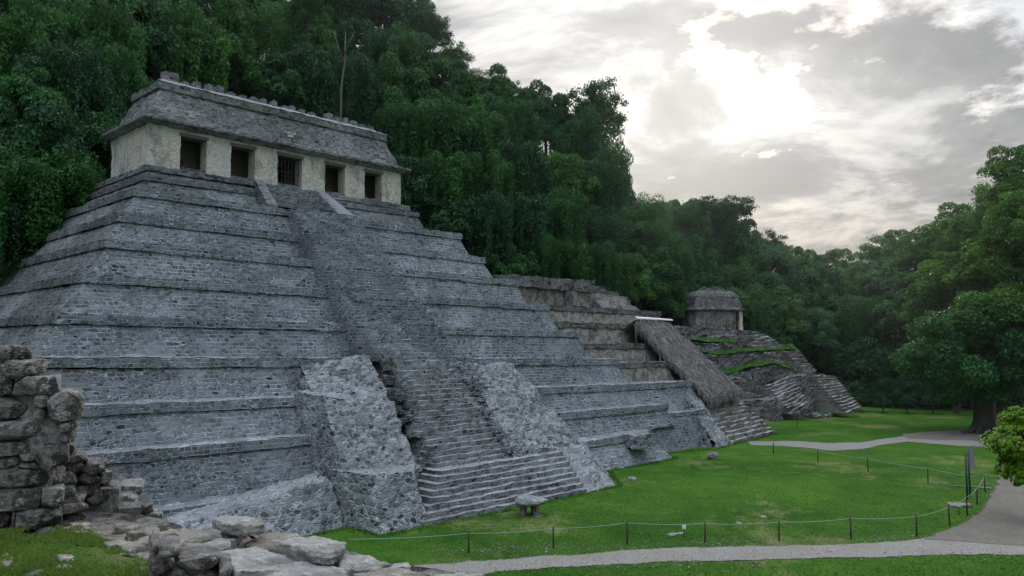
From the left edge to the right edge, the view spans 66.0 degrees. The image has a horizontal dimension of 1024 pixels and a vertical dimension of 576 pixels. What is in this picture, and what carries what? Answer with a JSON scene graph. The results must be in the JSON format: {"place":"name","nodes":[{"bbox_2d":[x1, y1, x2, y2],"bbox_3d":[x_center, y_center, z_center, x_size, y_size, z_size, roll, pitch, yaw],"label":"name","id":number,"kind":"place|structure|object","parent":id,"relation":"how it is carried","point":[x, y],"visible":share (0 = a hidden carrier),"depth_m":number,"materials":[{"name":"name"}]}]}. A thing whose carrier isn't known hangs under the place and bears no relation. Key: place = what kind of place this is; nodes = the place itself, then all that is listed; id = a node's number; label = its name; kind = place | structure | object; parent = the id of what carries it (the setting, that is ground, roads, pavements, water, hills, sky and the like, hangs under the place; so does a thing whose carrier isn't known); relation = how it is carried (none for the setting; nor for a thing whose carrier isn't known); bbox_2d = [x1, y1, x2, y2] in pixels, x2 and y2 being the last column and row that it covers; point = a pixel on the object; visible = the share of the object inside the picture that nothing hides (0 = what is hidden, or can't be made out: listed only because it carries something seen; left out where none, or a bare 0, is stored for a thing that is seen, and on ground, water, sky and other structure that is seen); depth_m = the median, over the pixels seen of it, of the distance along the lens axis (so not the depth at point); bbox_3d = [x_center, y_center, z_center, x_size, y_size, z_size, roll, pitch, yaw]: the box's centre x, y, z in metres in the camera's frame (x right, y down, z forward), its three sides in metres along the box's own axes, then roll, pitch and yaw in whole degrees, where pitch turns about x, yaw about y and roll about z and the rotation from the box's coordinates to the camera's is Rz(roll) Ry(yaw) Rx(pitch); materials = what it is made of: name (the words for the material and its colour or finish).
{"place":"outdoors","nodes":[
{"label":"outdoors","id":0,"kind":"place"},
{"bbox_2d":[0,6,1022,464],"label":"hillside","id":1,"kind":"structure","parent":0,"point":[1002,406],"depth_m":117.78,"materials":[{"name":"green plant"}]},
{"bbox_2d":[0,202,35,283],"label":"jungle tree","id":2,"kind":"object","parent":1,"relation":"on","point":[16,218],"visible":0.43,"depth_m":59.37,"materials":[{"name":"green plant"}]},
{"bbox_2d":[0,0,68,115],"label":"jungle tree","id":3,"kind":"object","parent":1,"relation":"on","point":[24,17],"visible":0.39,"depth_m":75.09,"materials":[{"name":"green plant"}]},
{"bbox_2d":[0,139,70,286],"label":"jungle tree","id":4,"kind":"object","parent":1,"relation":"on","point":[31,175],"visible":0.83,"depth_m":59.70,"materials":[{"name":"green plant"}]},
{"bbox_2d":[0,65,75,135],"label":"jungle tree","id":5,"kind":"object","parent":1,"relation":"on","point":[14,88],"visible":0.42,"depth_m":67.76,"materials":[{"name":"green plant"}]},
{"bbox_2d":[0,94,80,222],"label":"jungle tree","id":6,"kind":"object","parent":1,"relation":"on","point":[43,125],"visible":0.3,"depth_m":62.74,"materials":[{"name":"green plant"}]},
{"bbox_2d":[7,141,106,262],"bbox_3d":[-36.989,-4.295,63.612,7.683,14.840,6.477,-1,-4,18],"label":"jungle tree","id":7,"kind":"object","parent":1,"relation":"on","point":[84,178],"visible":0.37,"depth_m":62.36,"materials":[{"name":"green plant"}]},
{"bbox_2d":[0,3,115,79],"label":"jungle tree","id":8,"kind":"object","parent":1,"relation":"on","point":[53,32],"visible":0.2,"depth_m":79.99,"materials":[{"name":"green plant"}]},
{"bbox_2d":[6,38,119,161],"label":"jungle tree","id":9,"kind":"object","parent":1,"relation":"on","point":[59,64],"visible":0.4,"depth_m":73.22,"materials":[{"name":"green plant"}]},
{"bbox_2d":[16,108,114,203],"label":"jungle tree","id":10,"kind":"object","parent":1,"relation":"on","point":[88,140],"visible":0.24,"depth_m":69.24,"materials":[{"name":"green plant"}]},
{"bbox_2d":[47,0,149,106],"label":"jungle tree","id":11,"kind":"object","parent":1,"relation":"on","point":[131,37],"visible":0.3,"depth_m":85.19,"materials":[{"name":"green plant"}]},
{"bbox_2d":[71,36,152,169],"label":"jungle tree","id":12,"kind":"object","parent":1,"relation":"on","point":[124,79],"visible":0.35,"depth_m":80.00,"materials":[{"name":"green plant"}]},
{"bbox_2d":[89,0,187,85],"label":"jungle tree","id":13,"kind":"object","parent":1,"relation":"on","point":[163,40],"visible":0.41,"depth_m":93.15,"materials":[{"name":"green plant"}]},
{"bbox_2d":[144,0,232,91],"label":"jungle tree","id":14,"kind":"object","parent":1,"relation":"on","point":[205,60],"visible":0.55,"depth_m":98.85,"materials":[{"name":"green plant"}]},
{"bbox_2d":[195,0,263,96],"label":"jungle tree","id":15,"kind":"object","parent":1,"relation":"on","point":[232,20],"visible":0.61,"depth_m":108.88,"materials":[{"name":"green plant"}]},
{"bbox_2d":[227,52,305,109],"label":"jungle tree","id":16,"kind":"object","parent":1,"relation":"on","point":[281,82],"visible":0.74,"depth_m":111.60,"materials":[{"name":"green plant"}]},
{"bbox_2d":[248,0,308,75],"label":"jungle tree","id":17,"kind":"object","parent":1,"relation":"on","point":[277,44],"visible":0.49,"depth_m":122.44,"materials":[{"name":"green plant"}]},
{"bbox_2d":[276,0,333,47],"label":"jungle tree","id":18,"kind":"object","parent":1,"relation":"on","point":[308,10],"visible":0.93,"depth_m":123.70,"materials":[{"name":"green plant"}]},
{"bbox_2d":[275,41,335,117],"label":"jungle tree","id":19,"kind":"object","parent":1,"relation":"on","point":[315,77],"visible":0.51,"depth_m":116.98,"materials":[{"name":"green plant"}]},
{"bbox_2d":[321,48,382,130],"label":"jungle tree","id":20,"kind":"object","parent":1,"relation":"on","point":[351,99],"visible":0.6,"depth_m":124.12,"materials":[{"name":"green plant"}]},
{"bbox_2d":[328,19,388,115],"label":"jungle tree","id":21,"kind":"object","parent":1,"relation":"on","point":[373,42],"visible":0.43,"depth_m":136.39,"materials":[{"name":"green plant"}]},
{"bbox_2d":[351,51,414,127],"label":"jungle tree","id":22,"kind":"object","parent":1,"relation":"on","point":[389,91],"visible":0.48,"depth_m":128.35,"materials":[{"name":"green plant"}]},
{"bbox_2d":[354,0,414,40],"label":"jungle tree","id":23,"kind":"object","parent":1,"relation":"on","point":[380,12],"visible":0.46,"depth_m":150.25,"materials":[{"name":"green plant"}]},
{"bbox_2d":[362,20,425,89],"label":"jungle tree","id":24,"kind":"object","parent":1,"relation":"on","point":[409,54],"visible":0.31,"depth_m":139.20,"materials":[{"name":"green plant"}]},
{"bbox_2d":[372,100,431,177],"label":"jungle tree","id":25,"kind":"object","parent":1,"relation":"on","point":[397,127],"visible":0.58,"depth_m":121.54,"materials":[{"name":"green plant"}]},
{"bbox_2d":[395,154,446,212],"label":"jungle tree","id":26,"kind":"object","parent":1,"relation":"on","point":[413,189],"visible":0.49,"depth_m":109.98,"materials":[{"name":"green plant"}]},
{"bbox_2d":[397,68,460,122],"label":"jungle tree","id":27,"kind":"object","parent":1,"relation":"on","point":[418,90],"visible":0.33,"depth_m":131.79,"materials":[{"name":"green plant"}]},
{"bbox_2d":[404,8,454,51],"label":"jungle tree","id":28,"kind":"object","parent":1,"relation":"on","point":[434,30],"visible":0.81,"depth_m":151.56,"materials":[{"name":"green plant"}]},
{"bbox_2d":[400,32,467,94],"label":"jungle tree","id":29,"kind":"object","parent":1,"relation":"on","point":[435,64],"visible":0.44,"depth_m":145.14,"materials":[{"name":"green plant"}]},
{"bbox_2d":[408,97,463,211],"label":"jungle tree","id":30,"kind":"object","parent":1,"relation":"on","point":[445,138],"visible":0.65,"depth_m":121.63,"materials":[{"name":"green plant"}]},
{"bbox_2d":[416,149,473,226],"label":"jungle tree","id":31,"kind":"object","parent":1,"relation":"on","point":[454,183],"visible":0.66,"depth_m":111.64,"materials":[{"name":"green plant"}]},
{"bbox_2d":[424,199,485,246],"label":"jungle tree","id":32,"kind":"object","parent":1,"relation":"on","point":[457,221],"visible":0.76,"depth_m":106.98,"materials":[{"name":"green plant"}]},
{"bbox_2d":[444,68,503,126],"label":"jungle tree","id":33,"kind":"object","parent":1,"relation":"on","point":[466,90],"visible":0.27,"depth_m":137.27,"materials":[{"name":"green plant"}]},
{"bbox_2d":[452,102,509,194],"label":"jungle tree","id":34,"kind":"object","parent":1,"relation":"on","point":[477,135],"visible":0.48,"depth_m":127.34,"materials":[{"name":"green plant"}]},
{"bbox_2d":[462,190,514,274],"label":"jungle tree","id":35,"kind":"object","parent":1,"relation":"on","point":[480,214],"visible":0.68,"depth_m":108.45,"materials":[{"name":"green plant"}]},
{"bbox_2d":[465,148,515,248],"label":"jungle tree","id":36,"kind":"object","parent":1,"relation":"on","point":[499,179],"visible":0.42,"depth_m":117.46,"materials":[{"name":"green plant"}]},
{"bbox_2d":[476,63,517,116],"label":"jungle tree","id":37,"kind":"object","parent":1,"relation":"on","point":[503,85],"visible":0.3,"depth_m":149.39,"materials":[{"name":"green plant"}]},
{"bbox_2d":[485,241,540,275],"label":"jungle tree","id":38,"kind":"object","parent":1,"relation":"on","point":[521,264],"visible":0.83,"depth_m":107.70,"materials":[{"name":"green plant"}]},
{"bbox_2d":[488,96,545,187],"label":"jungle tree","id":39,"kind":"object","parent":1,"relation":"on","point":[521,128],"visible":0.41,"depth_m":142.11,"materials":[{"name":"green plant"}]},
{"bbox_2d":[487,136,556,218],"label":"jungle tree","id":40,"kind":"object","parent":1,"relation":"on","point":[528,165],"visible":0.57,"depth_m":125.31,"materials":[{"name":"green plant"}]},
{"bbox_2d":[501,191,553,274],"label":"jungle tree","id":41,"kind":"object","parent":1,"relation":"on","point":[528,225],"visible":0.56,"depth_m":112.73,"materials":[{"name":"green plant"}]},
{"bbox_2d":[518,233,563,278],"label":"jungle tree","id":42,"kind":"object","parent":1,"relation":"on","point":[551,257],"visible":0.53,"depth_m":111.05,"materials":[{"name":"green plant"}]},
{"bbox_2d":[523,79,570,159],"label":"jungle tree","id":43,"kind":"object","parent":1,"relation":"on","point":[544,102],"visible":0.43,"depth_m":153.21,"materials":[{"name":"green plant"}]},
{"bbox_2d":[546,185,589,277],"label":"jungle tree","id":44,"kind":"object","parent":1,"relation":"on","point":[569,218],"visible":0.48,"depth_m":117.92,"materials":[{"name":"green plant"}]},
{"bbox_2d":[534,151,602,220],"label":"jungle tree","id":45,"kind":"object","parent":1,"relation":"on","point":[567,172],"visible":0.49,"depth_m":134.61,"materials":[{"name":"green plant"}]},
{"bbox_2d":[555,238,595,311],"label":"jungle tree","id":46,"kind":"object","parent":1,"relation":"on","point":[579,267],"visible":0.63,"depth_m":113.80,"materials":[{"name":"green plant"}]},
{"bbox_2d":[555,72,631,135],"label":"jungle tree","id":47,"kind":"object","parent":1,"relation":"on","point":[593,94],"visible":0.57,"depth_m":149.98,"materials":[{"name":"green plant"}]},
{"bbox_2d":[572,158,619,243],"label":"jungle tree","id":48,"kind":"object","parent":1,"relation":"on","point":[609,189],"visible":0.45,"depth_m":137.47,"materials":[{"name":"green plant"}]},
{"bbox_2d":[568,104,624,207],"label":"jungle tree","id":49,"kind":"object","parent":1,"relation":"on","point":[580,145],"visible":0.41,"depth_m":144.91,"materials":[{"name":"green plant"}]},
{"bbox_2d":[581,204,632,284],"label":"jungle tree","id":50,"kind":"object","parent":1,"relation":"on","point":[593,225],"visible":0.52,"depth_m":125.03,"materials":[{"name":"green plant"}]},
{"bbox_2d":[587,239,632,299],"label":"jungle tree","id":51,"kind":"object","parent":1,"relation":"on","point":[604,266],"visible":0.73,"depth_m":119.06,"materials":[{"name":"green plant"}]},
{"bbox_2d":[590,141,633,234],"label":"jungle tree","id":52,"kind":"object","parent":1,"relation":"on","point":[617,158],"visible":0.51,"depth_m":138.75,"materials":[{"name":"green plant"}]},
{"bbox_2d":[611,206,656,270],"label":"jungle tree","id":53,"kind":"object","parent":1,"relation":"on","point":[637,227],"visible":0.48,"depth_m":131.87,"materials":[{"name":"green plant"}]},
{"bbox_2d":[608,252,671,309],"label":"jungle tree","id":54,"kind":"object","parent":1,"relation":"on","point":[641,279],"visible":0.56,"depth_m":124.19,"materials":[{"name":"green plant"}]},
{"bbox_2d":[644,245,684,321],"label":"jungle tree","id":55,"kind":"object","parent":1,"relation":"on","point":[665,272],"visible":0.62,"depth_m":127.32,"materials":[{"name":"green plant"}]},
{"bbox_2d":[665,199,715,247],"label":"jungle tree","id":56,"kind":"object","parent":1,"relation":"on","point":[683,215],"visible":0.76,"depth_m":155.12,"materials":[{"name":"green plant"}]},
{"bbox_2d":[682,194,759,263],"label":"jungle tree","id":57,"kind":"object","parent":1,"relation":"on","point":[713,207],"visible":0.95,"depth_m":158.41,"materials":[{"name":"green plant"}]},
{"bbox_2d":[718,249,772,295],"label":"jungle tree","id":58,"kind":"object","parent":1,"relation":"on","point":[742,274],"visible":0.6,"depth_m":154.37,"materials":[{"name":"green plant"}]},
{"bbox_2d":[743,288,785,339],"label":"jungle tree","id":59,"kind":"object","parent":1,"relation":"on","point":[763,301],"visible":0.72,"depth_m":136.30,"materials":[{"name":"green plant"}]},
{"bbox_2d":[736,244,799,284],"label":"jungle tree","id":60,"kind":"object","parent":1,"relation":"on","point":[781,258],"visible":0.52,"depth_m":156.52,"materials":[{"name":"green plant"}]},
{"bbox_2d":[760,285,810,349],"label":"jungle tree","id":61,"kind":"object","parent":1,"relation":"on","point":[790,325],"visible":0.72,"depth_m":135.76,"materials":[{"name":"green plant"}]},
{"bbox_2d":[782,306,840,367],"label":"jungle tree","id":62,"kind":"object","parent":1,"relation":"on","point":[821,326],"visible":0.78,"depth_m":135.93,"materials":[{"name":"green plant"}]},
{"bbox_2d":[790,248,838,317],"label":"jungle tree","id":63,"kind":"object","parent":1,"relation":"on","point":[803,273],"visible":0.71,"depth_m":148.50,"materials":[{"name":"green plant"}]},
{"bbox_2d":[816,267,873,340],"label":"jungle tree","id":64,"kind":"object","parent":1,"relation":"on","point":[844,290],"visible":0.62,"depth_m":147.40,"materials":[{"name":"green plant"}]},
{"bbox_2d":[819,340,872,384],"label":"forest tree","id":65,"kind":"object","parent":1,"relation":"on","point":[835,359],"visible":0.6,"depth_m":132.21,"materials":[{"name":"green plant"}]},
{"bbox_2d":[838,294,893,372],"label":"forest tree","id":66,"kind":"object","parent":1,"relation":"on","point":[862,304],"visible":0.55,"depth_m":135.61,"materials":[{"name":"green plant"}]},
{"bbox_2d":[842,336,899,381],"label":"forest tree","id":67,"kind":"object","parent":1,"relation":"on","point":[861,364],"visible":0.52,"depth_m":129.40,"materials":[{"name":"green plant"}]},
{"bbox_2d":[859,287,923,342],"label":"forest tree","id":68,"kind":"object","parent":1,"relation":"on","point":[885,317],"visible":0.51,"depth_m":130.05,"materials":[{"name":"green plant"}]},
{"bbox_2d":[897,278,956,408],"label":"forest tree","id":69,"kind":"object","parent":1,"relation":"on","point":[928,301],"visible":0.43,"depth_m":120.40,"materials":[{"name":"green plant"}]},
{"bbox_2d":[892,223,967,263],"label":"forest tree","id":70,"kind":"object","parent":1,"relation":"on","point":[928,237],"visible":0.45,"depth_m":131.96,"materials":[{"name":"green plant"}]},
{"bbox_2d":[928,201,973,408],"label":"forest tree","id":71,"kind":"object","parent":1,"relation":"on","point":[941,244],"visible":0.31,"depth_m":121.60,"materials":[{"name":"green plant"}]},
{"bbox_2d":[205,0,1023,269],"label":"sky","id":72,"kind":"structure","parent":0,"point":[846,122],"materials":[{"name":"white"}]},
{"bbox_2d":[301,404,1023,575],"bbox_3d":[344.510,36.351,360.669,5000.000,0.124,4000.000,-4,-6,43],"label":"lawn","id":73,"kind":"structure","parent":0,"point":[869,422],"depth_m":47.22,"materials":[{"name":"green plant"}]},
{"bbox_2d":[21,510,191,575],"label":"palace terrace","id":74,"kind":"structure","parent":73,"relation":"on","point":[105,522],"depth_m":7.77,"materials":[{"name":"stone"}]},
{"bbox_2d":[0,374,84,533],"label":"ruined wall","id":75,"kind":"structure","parent":74,"relation":"on","point":[40,414],"depth_m":7.28,"materials":[{"name":"stone"}]},
{"bbox_2d":[0,524,149,575],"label":"grass","id":76,"kind":"structure","parent":74,"relation":"on","point":[17,565],"depth_m":6.15,"materials":[{"name":"green plant"}]},
{"bbox_2d":[0,522,159,570],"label":"stone paving","id":77,"kind":"structure","parent":74,"relation":"on","point":[139,544],"depth_m":6.75,"materials":[{"name":"stone"}]},
{"bbox_2d":[61,443,162,519],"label":"rubble wall","id":78,"kind":"structure","parent":74,"relation":"on","point":[89,484],"depth_m":8.19,"materials":[{"name":"stone"}]},
{"bbox_2d":[148,527,484,575],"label":"stone wall","id":79,"kind":"structure","parent":74,"relation":"on","point":[208,551],"depth_m":4.59,"materials":[{"name":"stone"}]},
{"bbox_2d":[212,516,265,535],"bbox_3d":[-1.847,1.601,5.324,0.567,0.102,0.246,-4,-6,43],"label":"loose slab","id":80,"kind":"object","parent":79,"relation":"on","point":[241,525],"depth_m":5.21,"materials":[{"name":"stone"}]},
{"bbox_2d":[278,536,346,564],"bbox_3d":[-1.155,1.567,4.737,0.493,0.093,0.326,-4,-6,43],"label":"loose slab","id":81,"kind":"object","parent":79,"relation":"on","point":[321,550],"depth_m":4.66,"materials":[{"name":"stone"}]},
{"bbox_2d":[0,164,677,535],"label":"stepped pyramid","id":82,"kind":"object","parent":73,"relation":"on","point":[418,376],"visible":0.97,"depth_m":51.10,"materials":[{"name":"stone"}]},
{"bbox_2d":[101,71,411,203],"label":"temple","id":83,"kind":"structure","parent":82,"relation":"on","point":[168,121],"depth_m":63.30,"materials":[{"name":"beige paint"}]},
{"bbox_2d":[491,274,774,451],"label":"terraced ruin","id":84,"kind":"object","parent":73,"relation":"on","point":[606,321],"visible":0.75,"depth_m":80.64,"materials":[{"name":"stone"}]},
{"bbox_2d":[622,317,743,408],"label":"thatched shelter","id":85,"kind":"object","parent":84,"relation":"on","point":[713,384],"visible":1,"depth_m":83.40,"materials":[{"name":"grey plant"}]},
{"bbox_2d":[347,441,985,553],"bbox_3d":[16.032,12.726,48.988,21.126,1.329,50.203,-3,-5,36],"label":"rope fence","id":86,"kind":"object","parent":73,"relation":"on","point":[778,522],"visible":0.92,"depth_m":38.74,"materials":[{"name":"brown wood"}]},
{"bbox_2d":[674,325,860,421],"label":"terraced platform","id":87,"kind":"structure","parent":73,"relation":"on","point":[772,379],"depth_m":109.27,"materials":[{"name":"grey stone"}]},
{"bbox_2d":[682,286,745,329],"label":"temple","id":88,"kind":"structure","parent":87,"relation":"on","point":[717,307],"depth_m":124.38,"materials":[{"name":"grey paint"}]},
{"bbox_2d":[913,251,993,412],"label":"forest tree","id":89,"kind":"object","parent":73,"relation":"on","point":[923,282],"visible":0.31,"depth_m":114.85,"materials":[{"name":"green plant"}]},
{"bbox_2d":[888,301,1023,434],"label":"shade tree","id":90,"kind":"object","parent":73,"relation":"on","point":[940,356],"visible":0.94,"depth_m":84.57,"materials":[{"name":"green plant"}]},
{"bbox_2d":[929,237,1021,420],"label":"forest tree","id":91,"kind":"object","parent":73,"relation":"on","point":[949,277],"visible":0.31,"depth_m":103.31,"materials":[{"name":"green plant"}]},
{"bbox_2d":[947,280,1023,435],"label":"forest tree","id":92,"kind":"object","parent":73,"relation":"on","point":[1006,295],"visible":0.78,"depth_m":83.55,"materials":[{"name":"green plant"}]},
{"bbox_2d":[950,236,1023,408],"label":"forest tree","id":93,"kind":"object","parent":73,"relation":"on","point":[1001,253],"visible":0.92,"depth_m":87.77,"materials":[{"name":"green plant"}]},
{"bbox_2d":[976,144,1023,285],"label":"forest tree","id":94,"kind":"object","parent":73,"relation":"on","point":[1006,168],"visible":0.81,"depth_m":93.38,"materials":[{"name":"green plant"}]},
{"bbox_2d":[976,189,1023,248],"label":"forest tree","id":95,"kind":"object","parent":73,"relation":"on","point":[1007,213],"visible":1,"depth_m":83.88,"materials":[{"name":"green plant"}]},
{"bbox_2d":[978,405,1023,486],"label":"young tree","id":96,"kind":"object","parent":73,"relation":"on","point":[1010,457],"visible":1,"depth_m":42.54,"materials":[{"name":"green plant"}]},
{"bbox_2d":[415,538,1023,574],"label":"gravel path","id":97,"kind":"structure","parent":0,"point":[930,546],"depth_m":36.18,"materials":[{"name":"grey gravel"}]},
{"bbox_2d":[426,480,1023,570],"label":"pebbles","id":98,"kind":"object","parent":97,"relation":"on","point":[865,541],"visible":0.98,"depth_m":36.90,"materials":[{"name":"stone"}]},
{"bbox_2d":[749,436,1017,450],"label":"gravel path","id":99,"kind":"structure","parent":0,"point":[841,445],"depth_m":77.37,"materials":[{"name":"grey gravel"}]},
{"bbox_2d":[924,473,1023,545],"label":"dirt path","id":100,"kind":"structure","parent":0,"point":[986,533],"depth_m":42.56,"materials":[{"name":"soil"}]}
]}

